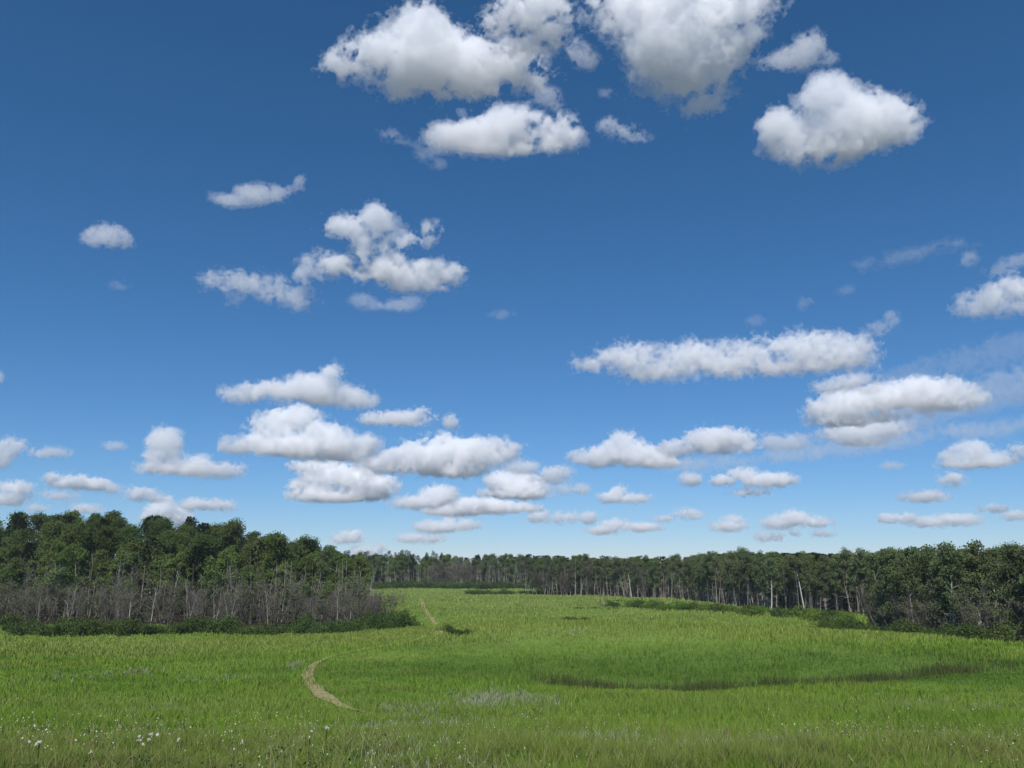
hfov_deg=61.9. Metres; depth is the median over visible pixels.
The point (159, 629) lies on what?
hedge bush
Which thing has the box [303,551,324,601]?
poplar tree
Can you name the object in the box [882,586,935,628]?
bare sapling
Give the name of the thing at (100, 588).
bare sapling
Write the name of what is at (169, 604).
bare sapling
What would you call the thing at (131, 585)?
young tree
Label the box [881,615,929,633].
hedge bush
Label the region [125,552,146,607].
poplar tree
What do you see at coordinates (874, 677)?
gully sedge
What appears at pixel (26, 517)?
oak tree
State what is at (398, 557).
aspen tree
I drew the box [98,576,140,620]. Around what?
bare sapling
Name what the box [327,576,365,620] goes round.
bare sapling
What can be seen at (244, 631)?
hedge bush
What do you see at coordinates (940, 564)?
aspen tree
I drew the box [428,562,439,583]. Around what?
bare tree
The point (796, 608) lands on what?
hedge bush
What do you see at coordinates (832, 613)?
hedge bush
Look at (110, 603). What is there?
bare sapling
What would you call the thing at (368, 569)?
poplar tree
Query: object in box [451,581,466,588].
hedge bush
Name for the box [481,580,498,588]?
hedge bush
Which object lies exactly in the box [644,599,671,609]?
hedge bush
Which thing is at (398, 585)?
hedge bush
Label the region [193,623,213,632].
hedge bush
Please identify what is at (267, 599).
dead tree
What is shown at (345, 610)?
bare sapling
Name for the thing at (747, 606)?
hedge bush
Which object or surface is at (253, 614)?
young tree
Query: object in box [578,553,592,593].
aspen tree
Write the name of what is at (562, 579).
bare tree
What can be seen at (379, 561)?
aspen tree
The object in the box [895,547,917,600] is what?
aspen tree
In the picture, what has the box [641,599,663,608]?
hedge bush
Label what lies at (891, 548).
aspen tree
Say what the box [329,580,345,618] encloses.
dead tree
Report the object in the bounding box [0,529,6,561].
oak tree
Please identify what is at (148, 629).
hedge bush
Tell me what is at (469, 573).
bare tree
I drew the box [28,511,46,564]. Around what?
oak tree
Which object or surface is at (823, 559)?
aspen tree
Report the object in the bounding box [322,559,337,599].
poplar tree
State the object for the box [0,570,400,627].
forest floor
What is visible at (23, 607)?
bare sapling
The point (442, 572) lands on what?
bare tree
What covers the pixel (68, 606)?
bare sapling
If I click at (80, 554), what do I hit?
poplar tree
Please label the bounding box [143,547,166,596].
poplar tree
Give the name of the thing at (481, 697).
silver sage
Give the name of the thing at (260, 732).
seed stalks
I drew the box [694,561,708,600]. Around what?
aspen tree
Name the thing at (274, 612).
bare sapling
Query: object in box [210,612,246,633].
hedge bush
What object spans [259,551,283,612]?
poplar tree
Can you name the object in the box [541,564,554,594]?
bare tree
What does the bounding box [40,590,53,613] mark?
young tree
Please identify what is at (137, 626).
hedge bush
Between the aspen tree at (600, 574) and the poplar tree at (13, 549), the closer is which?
the poplar tree at (13, 549)
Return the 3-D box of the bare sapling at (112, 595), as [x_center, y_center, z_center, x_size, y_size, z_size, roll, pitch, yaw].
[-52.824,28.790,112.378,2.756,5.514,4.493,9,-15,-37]
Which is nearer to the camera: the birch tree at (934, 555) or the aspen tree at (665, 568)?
the birch tree at (934, 555)
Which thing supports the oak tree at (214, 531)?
on the forest floor at (253, 619)
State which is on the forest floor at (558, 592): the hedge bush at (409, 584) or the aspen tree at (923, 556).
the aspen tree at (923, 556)
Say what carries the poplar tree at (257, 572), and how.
on the forest floor at (253, 619)
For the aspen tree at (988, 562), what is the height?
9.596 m
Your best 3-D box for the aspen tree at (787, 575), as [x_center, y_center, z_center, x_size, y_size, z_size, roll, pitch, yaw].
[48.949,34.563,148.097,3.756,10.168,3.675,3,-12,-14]
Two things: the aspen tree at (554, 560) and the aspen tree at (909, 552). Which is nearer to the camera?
the aspen tree at (909, 552)
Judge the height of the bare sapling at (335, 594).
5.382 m
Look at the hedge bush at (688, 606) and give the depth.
147.31 m
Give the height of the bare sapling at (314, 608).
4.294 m
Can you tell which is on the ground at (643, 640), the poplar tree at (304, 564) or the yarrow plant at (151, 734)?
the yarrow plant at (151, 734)
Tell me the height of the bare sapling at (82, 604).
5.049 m
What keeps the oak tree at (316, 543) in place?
on the forest floor at (253, 619)
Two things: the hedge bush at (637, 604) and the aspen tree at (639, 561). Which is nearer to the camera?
the hedge bush at (637, 604)
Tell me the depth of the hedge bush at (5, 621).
102.95 m
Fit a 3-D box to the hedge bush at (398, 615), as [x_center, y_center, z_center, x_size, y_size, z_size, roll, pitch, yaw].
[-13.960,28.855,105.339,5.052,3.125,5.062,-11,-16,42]
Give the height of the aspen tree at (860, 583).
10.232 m
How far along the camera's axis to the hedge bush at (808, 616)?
126.27 m
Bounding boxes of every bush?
[0,609,38,631]
[1,622,29,632]
[7,618,48,634]
[33,624,66,636]
[36,612,80,636]
[66,615,109,636]
[93,620,115,633]
[101,618,120,625]
[103,620,138,636]
[109,613,158,635]
[136,624,158,634]
[152,623,167,633]
[162,612,195,633]
[163,618,185,634]
[189,614,215,631]
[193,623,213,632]
[207,615,237,633]
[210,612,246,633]
[223,621,246,634]
[235,625,257,635]
[248,625,270,635]
[253,618,281,634]
[266,622,290,632]
[282,615,311,630]
[288,610,331,632]
[288,621,314,633]
[306,625,326,632]
[312,617,345,633]
[326,617,368,630]
[333,625,354,632]
[346,618,375,629]
[356,609,378,622]
[363,611,387,629]
[368,608,397,624]
[371,581,385,588]
[375,620,396,629]
[377,605,423,626]
[382,606,408,622]
[386,614,412,628]
[389,581,406,588]
[401,579,415,588]
[404,607,419,624]
[408,577,426,587]
[424,580,436,587]
[432,579,449,588]
[434,623,453,630]
[439,583,453,588]
[447,627,461,634]
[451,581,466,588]
[456,579,475,588]
[462,628,475,634]
[464,589,483,594]
[466,577,479,588]
[470,577,487,588]
[473,589,489,594]
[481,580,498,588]
[493,580,508,588]
[497,580,512,588]
[503,590,516,594]
[517,578,531,588]
[538,589,551,593]
[597,586,609,605]
[602,599,622,606]
[622,596,646,607]
[630,598,646,608]
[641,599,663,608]
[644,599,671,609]
[652,602,669,610]
[667,598,688,610]
[677,599,699,610]
[695,604,709,610]
[708,602,734,612]
[737,603,764,613]
[737,605,767,615]
[767,604,792,617]
[788,603,817,617]
[795,610,822,619]
[810,608,840,621]
[810,613,835,627]
[822,614,849,626]
[822,615,864,628]
[828,612,855,627]
[835,622,864,629]
[838,611,858,617]
[843,618,885,631]
[847,622,882,631]
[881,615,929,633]
[889,618,933,635]
[923,621,957,634]
[939,621,990,640]
[943,622,976,635]
[976,620,1017,642]
[1008,632,1023,642]
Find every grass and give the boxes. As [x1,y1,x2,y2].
[0,587,1023,668]
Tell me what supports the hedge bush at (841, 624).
on the ground at (643, 640)
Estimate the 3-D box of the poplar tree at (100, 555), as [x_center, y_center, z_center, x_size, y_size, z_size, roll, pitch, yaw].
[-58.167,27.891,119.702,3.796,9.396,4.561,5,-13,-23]
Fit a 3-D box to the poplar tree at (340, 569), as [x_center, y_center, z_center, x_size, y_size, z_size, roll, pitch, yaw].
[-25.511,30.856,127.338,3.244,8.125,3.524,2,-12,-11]
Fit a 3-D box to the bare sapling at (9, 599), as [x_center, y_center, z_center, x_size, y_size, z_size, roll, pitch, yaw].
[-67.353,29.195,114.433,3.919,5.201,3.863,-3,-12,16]
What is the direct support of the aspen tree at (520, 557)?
on the forest floor
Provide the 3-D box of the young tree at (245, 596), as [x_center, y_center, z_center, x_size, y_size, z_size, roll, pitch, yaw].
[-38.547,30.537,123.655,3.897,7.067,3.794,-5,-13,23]
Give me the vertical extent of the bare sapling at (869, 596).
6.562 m
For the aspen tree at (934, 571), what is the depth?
89.75 m
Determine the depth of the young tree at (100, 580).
116.79 m
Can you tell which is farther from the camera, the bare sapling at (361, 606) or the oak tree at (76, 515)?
the oak tree at (76, 515)
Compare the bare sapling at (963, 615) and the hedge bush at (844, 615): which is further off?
the hedge bush at (844, 615)
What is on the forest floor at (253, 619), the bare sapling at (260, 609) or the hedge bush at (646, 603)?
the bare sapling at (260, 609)
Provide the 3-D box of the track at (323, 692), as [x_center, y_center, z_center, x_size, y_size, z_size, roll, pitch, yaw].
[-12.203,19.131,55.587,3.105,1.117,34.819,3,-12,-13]
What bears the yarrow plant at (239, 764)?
on the ground at (643, 640)
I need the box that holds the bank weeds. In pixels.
[0,711,1023,767]
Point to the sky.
(464, 278)
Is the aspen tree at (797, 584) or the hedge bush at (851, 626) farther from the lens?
the aspen tree at (797, 584)
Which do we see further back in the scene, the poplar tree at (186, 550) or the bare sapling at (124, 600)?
the poplar tree at (186, 550)
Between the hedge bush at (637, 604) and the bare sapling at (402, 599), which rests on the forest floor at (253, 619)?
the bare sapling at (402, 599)
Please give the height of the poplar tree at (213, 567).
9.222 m
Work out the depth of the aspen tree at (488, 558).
310.84 m
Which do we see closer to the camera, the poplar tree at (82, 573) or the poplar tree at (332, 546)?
the poplar tree at (82, 573)
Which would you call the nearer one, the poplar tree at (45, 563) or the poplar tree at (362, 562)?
the poplar tree at (45, 563)
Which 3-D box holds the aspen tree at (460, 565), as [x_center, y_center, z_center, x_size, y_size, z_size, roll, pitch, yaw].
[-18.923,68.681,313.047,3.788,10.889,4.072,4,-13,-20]
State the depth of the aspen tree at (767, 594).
153.20 m
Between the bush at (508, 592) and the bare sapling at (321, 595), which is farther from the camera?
the bush at (508, 592)
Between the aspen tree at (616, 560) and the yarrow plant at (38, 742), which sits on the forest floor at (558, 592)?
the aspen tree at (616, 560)
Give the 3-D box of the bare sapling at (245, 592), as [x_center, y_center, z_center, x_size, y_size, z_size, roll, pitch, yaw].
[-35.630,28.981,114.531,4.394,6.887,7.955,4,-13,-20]
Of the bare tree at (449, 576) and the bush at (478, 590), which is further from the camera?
the bare tree at (449, 576)
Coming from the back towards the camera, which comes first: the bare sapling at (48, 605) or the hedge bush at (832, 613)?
the hedge bush at (832, 613)
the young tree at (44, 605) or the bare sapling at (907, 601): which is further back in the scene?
the young tree at (44, 605)
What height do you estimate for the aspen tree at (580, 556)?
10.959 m
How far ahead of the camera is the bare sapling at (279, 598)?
112.72 m
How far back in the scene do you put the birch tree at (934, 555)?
94.44 m
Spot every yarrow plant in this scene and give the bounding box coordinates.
[21,740,37,767]
[27,740,50,767]
[126,738,151,767]
[128,735,146,767]
[135,732,159,767]
[162,738,185,767]
[223,740,242,767]
[238,743,248,767]
[299,730,318,767]
[315,725,332,762]
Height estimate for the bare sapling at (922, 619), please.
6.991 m
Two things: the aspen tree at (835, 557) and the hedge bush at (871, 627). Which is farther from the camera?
the aspen tree at (835, 557)
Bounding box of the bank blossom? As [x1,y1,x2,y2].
[1,719,1023,767]
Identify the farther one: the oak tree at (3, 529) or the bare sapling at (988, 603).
the oak tree at (3, 529)
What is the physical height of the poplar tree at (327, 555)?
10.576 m
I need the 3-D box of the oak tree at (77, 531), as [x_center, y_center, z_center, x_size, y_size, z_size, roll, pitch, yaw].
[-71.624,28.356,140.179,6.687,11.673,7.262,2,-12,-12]
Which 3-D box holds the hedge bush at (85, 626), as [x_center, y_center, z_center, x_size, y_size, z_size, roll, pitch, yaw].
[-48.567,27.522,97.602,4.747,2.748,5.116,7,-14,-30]
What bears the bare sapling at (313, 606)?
on the forest floor at (253, 619)
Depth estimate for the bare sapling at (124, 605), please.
110.41 m
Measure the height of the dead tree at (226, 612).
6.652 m
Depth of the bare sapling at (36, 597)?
112.04 m
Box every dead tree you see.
[35,584,49,619]
[64,581,80,618]
[125,586,137,617]
[145,585,166,623]
[183,585,201,619]
[206,580,225,618]
[220,581,241,618]
[258,580,276,620]
[298,597,316,617]
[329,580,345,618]
[344,586,358,618]
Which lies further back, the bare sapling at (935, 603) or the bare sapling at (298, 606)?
the bare sapling at (298, 606)
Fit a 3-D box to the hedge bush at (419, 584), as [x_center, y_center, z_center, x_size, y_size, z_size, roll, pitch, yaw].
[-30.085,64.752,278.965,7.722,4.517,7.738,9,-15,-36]
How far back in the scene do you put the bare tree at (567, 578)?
224.53 m
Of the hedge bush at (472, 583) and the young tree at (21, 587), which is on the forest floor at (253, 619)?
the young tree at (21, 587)
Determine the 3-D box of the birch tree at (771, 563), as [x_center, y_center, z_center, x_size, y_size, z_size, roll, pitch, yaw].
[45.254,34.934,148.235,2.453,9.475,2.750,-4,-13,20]
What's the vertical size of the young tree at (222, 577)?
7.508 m
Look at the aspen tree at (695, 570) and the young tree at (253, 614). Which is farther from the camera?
the aspen tree at (695, 570)
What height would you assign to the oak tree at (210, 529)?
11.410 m
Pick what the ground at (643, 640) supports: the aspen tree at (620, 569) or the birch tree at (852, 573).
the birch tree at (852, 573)
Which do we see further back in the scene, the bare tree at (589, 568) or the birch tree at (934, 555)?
the bare tree at (589, 568)
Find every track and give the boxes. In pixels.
[301,654,360,710]
[326,627,435,657]
[419,598,437,624]
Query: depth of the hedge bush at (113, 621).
103.80 m
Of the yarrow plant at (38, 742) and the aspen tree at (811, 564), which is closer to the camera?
the yarrow plant at (38, 742)
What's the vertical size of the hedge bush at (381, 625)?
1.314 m
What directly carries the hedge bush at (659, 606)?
on the ground at (643, 640)
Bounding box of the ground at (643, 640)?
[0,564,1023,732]
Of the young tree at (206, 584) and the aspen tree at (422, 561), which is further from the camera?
the aspen tree at (422, 561)
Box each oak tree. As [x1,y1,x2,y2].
[0,520,8,561]
[0,528,33,567]
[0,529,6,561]
[5,510,43,553]
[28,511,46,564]
[29,513,61,548]
[30,518,67,568]
[54,521,88,560]
[58,509,89,542]
[84,513,104,543]
[85,524,116,576]
[93,510,123,543]
[110,516,134,554]
[111,523,150,581]
[134,516,153,554]
[141,514,175,555]
[143,529,175,579]
[147,516,176,556]
[163,531,199,569]
[173,521,203,566]
[184,531,216,581]
[205,522,219,553]
[209,522,233,550]
[211,531,240,595]
[212,517,249,556]
[226,520,248,552]
[238,531,260,571]
[240,542,259,569]
[241,535,259,549]
[286,541,304,574]
[293,534,310,555]
[306,536,321,550]
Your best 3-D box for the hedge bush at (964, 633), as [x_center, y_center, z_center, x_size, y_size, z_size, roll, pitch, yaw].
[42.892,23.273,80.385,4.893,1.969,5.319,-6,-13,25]
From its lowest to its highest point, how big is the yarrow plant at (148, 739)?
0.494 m
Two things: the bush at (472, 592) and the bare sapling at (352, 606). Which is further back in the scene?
the bush at (472, 592)
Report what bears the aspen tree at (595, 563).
on the forest floor at (558, 592)
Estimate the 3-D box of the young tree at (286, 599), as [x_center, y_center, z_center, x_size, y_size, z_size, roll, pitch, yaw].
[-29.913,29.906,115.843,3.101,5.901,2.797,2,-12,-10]
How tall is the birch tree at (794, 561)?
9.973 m
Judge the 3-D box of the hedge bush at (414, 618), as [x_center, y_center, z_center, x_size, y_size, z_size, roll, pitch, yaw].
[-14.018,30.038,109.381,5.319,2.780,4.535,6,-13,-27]
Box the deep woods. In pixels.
[0,511,1023,640]
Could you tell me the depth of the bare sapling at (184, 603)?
113.11 m
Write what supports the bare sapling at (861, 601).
on the forest floor at (558, 592)
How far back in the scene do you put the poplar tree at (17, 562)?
118.72 m
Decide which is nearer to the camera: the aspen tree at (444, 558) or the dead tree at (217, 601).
the dead tree at (217, 601)
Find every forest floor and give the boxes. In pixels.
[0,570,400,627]
[531,588,1023,641]
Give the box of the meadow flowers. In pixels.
[0,619,1023,749]
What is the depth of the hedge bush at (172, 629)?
99.42 m
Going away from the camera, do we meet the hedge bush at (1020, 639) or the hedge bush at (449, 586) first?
the hedge bush at (1020, 639)
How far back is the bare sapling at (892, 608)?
97.39 m
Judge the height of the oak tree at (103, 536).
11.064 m
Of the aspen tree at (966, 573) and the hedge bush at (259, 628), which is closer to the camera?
the aspen tree at (966, 573)
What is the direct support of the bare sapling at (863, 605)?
on the ground at (643, 640)
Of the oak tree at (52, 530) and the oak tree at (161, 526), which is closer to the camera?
the oak tree at (52, 530)
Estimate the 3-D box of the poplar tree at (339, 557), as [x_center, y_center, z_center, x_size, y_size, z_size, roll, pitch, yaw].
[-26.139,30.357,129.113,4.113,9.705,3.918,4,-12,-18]
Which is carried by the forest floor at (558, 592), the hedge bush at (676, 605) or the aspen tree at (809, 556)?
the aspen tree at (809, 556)
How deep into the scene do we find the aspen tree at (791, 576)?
151.32 m
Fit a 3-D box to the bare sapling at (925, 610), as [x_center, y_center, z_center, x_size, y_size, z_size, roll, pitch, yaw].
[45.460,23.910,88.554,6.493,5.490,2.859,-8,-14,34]
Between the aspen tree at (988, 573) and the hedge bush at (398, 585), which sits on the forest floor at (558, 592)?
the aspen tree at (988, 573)
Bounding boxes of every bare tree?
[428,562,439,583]
[432,563,446,584]
[438,561,447,582]
[446,562,456,582]
[451,561,461,580]
[454,560,467,582]
[460,561,479,582]
[464,561,473,582]
[522,562,542,593]
[539,563,549,593]
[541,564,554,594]
[555,558,574,591]
[557,566,577,594]
[581,561,592,593]
[631,565,648,596]
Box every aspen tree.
[365,553,379,586]
[374,556,384,581]
[380,554,393,579]
[387,560,399,578]
[391,554,403,580]
[398,553,411,572]
[399,556,412,579]
[416,558,426,579]
[424,556,433,578]
[430,556,442,577]
[439,555,450,577]
[442,554,453,575]
[448,556,457,581]
[455,558,462,580]
[459,556,464,582]
[473,558,481,579]
[478,557,487,580]
[480,554,492,577]
[488,557,499,582]
[496,555,505,580]
[497,553,509,580]
[506,554,512,577]
[507,558,519,582]
[514,559,524,580]
[515,554,526,579]
[525,558,536,593]
[534,557,545,579]
[534,557,548,587]
[543,556,556,593]
[551,557,558,589]
[555,556,568,588]
[567,556,580,593]
[569,559,580,587]
[574,554,587,579]
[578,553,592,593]
[588,556,599,580]
[591,558,600,594]
[591,558,601,593]
[597,558,609,595]
[599,558,610,593]
[606,556,620,592]
[606,560,616,591]
[611,556,622,593]
[614,560,625,593]
[619,559,627,592]
[625,558,637,590]
[630,561,641,594]
[632,557,642,596]
[640,555,652,594]
[646,561,660,597]
[647,556,664,596]
[647,560,660,596]
[662,560,670,596]
[667,555,680,597]
[667,558,674,596]
[669,553,681,594]
[669,556,684,598]
[681,559,692,599]
[681,560,694,599]
[682,564,694,594]
[689,557,695,591]
[691,552,704,600]
[692,559,700,599]
[694,556,704,600]
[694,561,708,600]
[700,553,716,600]
[701,555,714,599]
[705,551,721,599]
[708,555,724,602]
[716,554,728,595]
[720,559,738,604]
[721,555,729,603]
[722,550,740,604]
[722,567,734,603]
[725,563,739,604]
[732,546,755,604]
[734,551,743,604]
[735,550,753,604]
[740,557,756,602]
[741,555,755,601]
[751,558,763,600]
[753,550,769,604]
[758,557,777,606]
[759,552,769,597]
[763,551,785,604]
[769,557,784,606]
[772,553,789,607]
[774,558,792,606]
[781,554,804,606]
[782,563,798,604]
[788,555,801,604]
[798,550,820,606]
[798,556,814,608]
[801,556,814,607]
[809,555,832,608]
[814,561,831,608]
[820,555,838,609]
[825,553,848,606]
[826,559,843,610]
[835,547,855,609]
[839,550,858,611]
[846,554,865,603]
[860,552,889,621]
[873,548,908,621]
[874,550,888,624]
[877,547,896,566]
[877,549,906,617]
[890,554,924,626]
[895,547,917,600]
[898,546,926,625]
[912,546,939,629]
[921,547,938,591]
[926,556,955,630]
[929,540,965,626]
[933,543,972,627]
[954,546,970,617]
[955,551,979,625]
[956,553,989,626]
[973,547,1009,623]
[979,547,1008,626]
[980,550,1014,623]
[992,544,1021,629]
[994,540,1023,633]
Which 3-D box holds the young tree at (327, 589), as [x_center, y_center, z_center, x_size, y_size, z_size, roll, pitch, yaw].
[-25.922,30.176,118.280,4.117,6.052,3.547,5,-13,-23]
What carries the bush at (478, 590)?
on the ground at (643, 640)
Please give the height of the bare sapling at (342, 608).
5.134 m
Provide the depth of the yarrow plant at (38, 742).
7.54 m
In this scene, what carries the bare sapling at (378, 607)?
on the forest floor at (253, 619)
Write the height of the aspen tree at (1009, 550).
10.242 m
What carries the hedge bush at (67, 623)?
on the ground at (643, 640)
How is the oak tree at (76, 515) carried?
on the forest floor at (253, 619)
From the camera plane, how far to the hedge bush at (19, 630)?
98.41 m
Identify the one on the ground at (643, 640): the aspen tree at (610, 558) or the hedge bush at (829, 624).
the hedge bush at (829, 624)
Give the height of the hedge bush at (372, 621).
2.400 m
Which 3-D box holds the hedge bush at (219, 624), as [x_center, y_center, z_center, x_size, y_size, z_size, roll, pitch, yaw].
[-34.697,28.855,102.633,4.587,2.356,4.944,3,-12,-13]
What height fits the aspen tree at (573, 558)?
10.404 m
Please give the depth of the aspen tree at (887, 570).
96.69 m
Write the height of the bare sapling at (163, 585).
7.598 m
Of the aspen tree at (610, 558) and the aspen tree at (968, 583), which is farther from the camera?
the aspen tree at (610, 558)
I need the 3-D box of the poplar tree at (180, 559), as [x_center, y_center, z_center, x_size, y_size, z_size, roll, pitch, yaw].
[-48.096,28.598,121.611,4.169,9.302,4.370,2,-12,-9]
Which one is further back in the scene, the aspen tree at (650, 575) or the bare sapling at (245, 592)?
the aspen tree at (650, 575)
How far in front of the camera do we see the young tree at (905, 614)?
94.87 m
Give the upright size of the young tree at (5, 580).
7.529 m
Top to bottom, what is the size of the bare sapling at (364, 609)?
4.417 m
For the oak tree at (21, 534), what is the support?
on the forest floor at (253, 619)
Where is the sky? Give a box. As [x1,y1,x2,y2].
[0,0,1023,563]
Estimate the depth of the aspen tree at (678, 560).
198.46 m
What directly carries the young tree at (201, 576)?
on the forest floor at (253, 619)
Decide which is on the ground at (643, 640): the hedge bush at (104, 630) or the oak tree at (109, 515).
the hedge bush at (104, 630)
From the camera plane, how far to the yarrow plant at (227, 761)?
7.85 m
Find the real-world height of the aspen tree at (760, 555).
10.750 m
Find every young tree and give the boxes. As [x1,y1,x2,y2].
[0,563,16,608]
[9,567,33,612]
[23,579,46,614]
[40,565,69,614]
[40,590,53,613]
[52,581,76,617]
[74,581,93,614]
[90,577,113,616]
[116,576,137,616]
[116,583,138,616]
[163,567,190,613]
[170,579,197,616]
[194,572,225,615]
[202,573,224,618]
[212,569,244,617]
[233,573,255,616]
[246,585,264,616]
[276,574,296,615]
[280,583,302,616]
[293,579,313,620]
[311,579,338,620]
[337,572,364,621]
[342,580,368,614]
[858,594,879,623]
[869,583,896,628]
[895,582,932,626]
[926,577,964,628]
[961,602,983,633]
[996,586,1023,639]
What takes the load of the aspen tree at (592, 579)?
on the forest floor at (558, 592)
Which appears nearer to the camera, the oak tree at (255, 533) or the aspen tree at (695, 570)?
the oak tree at (255, 533)
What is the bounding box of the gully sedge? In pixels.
[523,657,1022,691]
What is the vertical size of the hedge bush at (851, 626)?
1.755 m
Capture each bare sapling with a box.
[0,577,29,620]
[0,577,38,616]
[0,583,23,616]
[0,596,24,617]
[8,585,43,619]
[9,590,44,621]
[10,585,65,621]
[19,564,45,618]
[19,586,61,620]
[23,582,70,618]
[44,577,83,620]
[56,574,99,619]
[60,583,87,619]
[73,584,111,620]
[74,590,96,620]
[77,577,110,617]
[78,572,120,617]
[96,589,119,618]
[97,564,142,619]
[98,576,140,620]
[98,583,123,620]
[114,589,144,622]
[123,568,179,621]
[125,594,150,618]
[134,589,178,622]
[140,592,162,622]
[146,571,191,623]
[146,581,183,621]
[153,594,182,620]
[168,586,209,620]
[178,582,209,620]
[183,579,229,619]
[184,576,213,618]
[184,583,236,619]
[196,597,224,620]
[203,592,230,618]
[215,592,235,617]
[223,572,262,621]
[225,584,269,623]
[230,574,262,622]
[233,578,273,622]
[254,600,265,625]
[256,587,274,622]
[263,578,297,624]
[266,589,294,624]
[267,599,294,624]
[270,572,316,622]
[285,566,316,620]
[294,580,323,618]
[296,583,350,625]
[298,594,313,618]
[303,594,323,621]
[309,590,344,623]
[318,600,336,624]
[323,591,358,620]
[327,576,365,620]
[330,585,367,621]
[330,591,373,619]
[335,582,375,623]
[345,584,379,619]
[348,597,372,618]
[349,596,372,619]
[352,583,383,615]
[358,583,383,611]
[358,592,397,612]
[360,586,399,614]
[370,588,409,611]
[857,594,883,625]
[858,580,877,624]
[858,591,878,624]
[859,601,887,627]
[860,591,888,626]
[861,586,907,630]
[876,606,909,625]
[877,589,930,628]
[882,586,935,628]
[887,582,934,626]
[900,590,927,630]
[903,589,957,624]
[906,597,952,631]
[916,583,978,630]
[916,590,980,630]
[949,596,981,633]
[950,579,1023,636]
[959,586,1000,632]
[987,605,1023,641]
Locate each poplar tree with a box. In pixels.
[0,542,22,567]
[0,557,32,611]
[0,564,18,613]
[25,548,45,585]
[35,556,56,613]
[42,545,65,576]
[44,540,67,570]
[45,548,82,615]
[57,542,93,615]
[68,558,87,597]
[82,549,113,610]
[104,550,133,607]
[111,548,133,601]
[115,540,146,601]
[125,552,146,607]
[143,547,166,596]
[150,553,173,612]
[161,551,190,595]
[168,544,197,599]
[195,553,210,590]
[197,555,224,613]
[217,544,236,605]
[217,547,240,591]
[229,553,255,598]
[234,564,261,618]
[251,544,268,582]
[251,551,268,604]
[253,536,266,570]
[257,530,302,616]
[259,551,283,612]
[270,563,295,615]
[289,556,313,616]
[293,544,317,579]
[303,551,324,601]
[308,547,339,611]
[313,548,333,599]
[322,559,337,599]
[323,544,337,580]
[328,553,349,594]
[332,566,348,610]
[334,557,357,602]
[350,555,372,595]
[353,550,372,579]
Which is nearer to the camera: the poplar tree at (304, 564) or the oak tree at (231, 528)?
the poplar tree at (304, 564)
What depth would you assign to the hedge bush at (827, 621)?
109.18 m
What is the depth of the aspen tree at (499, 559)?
304.87 m
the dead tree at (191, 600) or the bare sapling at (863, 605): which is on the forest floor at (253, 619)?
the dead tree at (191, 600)
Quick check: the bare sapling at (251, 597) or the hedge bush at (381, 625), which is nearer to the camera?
the hedge bush at (381, 625)
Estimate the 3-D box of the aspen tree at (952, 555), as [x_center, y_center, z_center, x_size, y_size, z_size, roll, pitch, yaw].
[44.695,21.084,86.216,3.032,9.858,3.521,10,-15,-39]
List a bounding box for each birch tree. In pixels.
[622,558,632,596]
[764,557,777,609]
[787,555,804,609]
[847,556,865,614]
[849,547,868,587]
[917,544,940,615]
[956,538,996,624]
[1011,544,1023,583]
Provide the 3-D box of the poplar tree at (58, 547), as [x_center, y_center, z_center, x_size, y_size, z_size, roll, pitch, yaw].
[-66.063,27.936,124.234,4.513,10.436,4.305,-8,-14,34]
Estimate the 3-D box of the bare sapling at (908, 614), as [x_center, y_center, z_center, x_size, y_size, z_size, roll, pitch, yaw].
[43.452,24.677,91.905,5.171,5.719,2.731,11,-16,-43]
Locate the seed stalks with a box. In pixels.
[0,675,1023,767]
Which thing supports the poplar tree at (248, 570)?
on the forest floor at (253, 619)
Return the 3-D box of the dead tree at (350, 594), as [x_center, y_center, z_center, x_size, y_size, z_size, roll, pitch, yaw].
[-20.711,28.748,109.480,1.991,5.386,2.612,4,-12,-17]
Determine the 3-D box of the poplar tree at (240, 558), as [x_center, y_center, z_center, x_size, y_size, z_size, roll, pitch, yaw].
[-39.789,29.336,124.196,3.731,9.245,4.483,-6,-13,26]
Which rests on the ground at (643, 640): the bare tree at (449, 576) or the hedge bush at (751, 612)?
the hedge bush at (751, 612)
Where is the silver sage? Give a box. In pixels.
[1,627,1023,767]
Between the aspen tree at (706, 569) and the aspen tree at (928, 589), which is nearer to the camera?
the aspen tree at (928, 589)
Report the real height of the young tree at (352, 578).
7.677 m
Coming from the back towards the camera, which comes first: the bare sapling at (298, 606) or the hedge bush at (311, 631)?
the bare sapling at (298, 606)
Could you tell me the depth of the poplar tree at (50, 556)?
125.74 m
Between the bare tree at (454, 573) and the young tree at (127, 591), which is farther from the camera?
the bare tree at (454, 573)
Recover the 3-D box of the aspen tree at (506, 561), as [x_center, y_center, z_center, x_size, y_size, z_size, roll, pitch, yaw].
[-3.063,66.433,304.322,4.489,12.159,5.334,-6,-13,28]
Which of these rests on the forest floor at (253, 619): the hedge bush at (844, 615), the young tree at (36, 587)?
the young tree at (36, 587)
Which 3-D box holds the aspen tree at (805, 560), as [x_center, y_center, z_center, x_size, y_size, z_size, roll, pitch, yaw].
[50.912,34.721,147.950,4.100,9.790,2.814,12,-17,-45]
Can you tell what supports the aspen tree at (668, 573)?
on the forest floor at (558, 592)
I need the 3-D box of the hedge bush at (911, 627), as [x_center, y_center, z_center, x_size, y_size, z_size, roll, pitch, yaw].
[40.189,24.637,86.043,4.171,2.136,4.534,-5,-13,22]
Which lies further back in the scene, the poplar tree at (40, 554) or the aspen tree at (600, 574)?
the aspen tree at (600, 574)
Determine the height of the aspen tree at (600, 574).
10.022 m
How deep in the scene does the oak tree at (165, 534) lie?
144.05 m
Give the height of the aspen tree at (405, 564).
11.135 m
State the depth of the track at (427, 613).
135.72 m
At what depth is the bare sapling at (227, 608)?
113.26 m

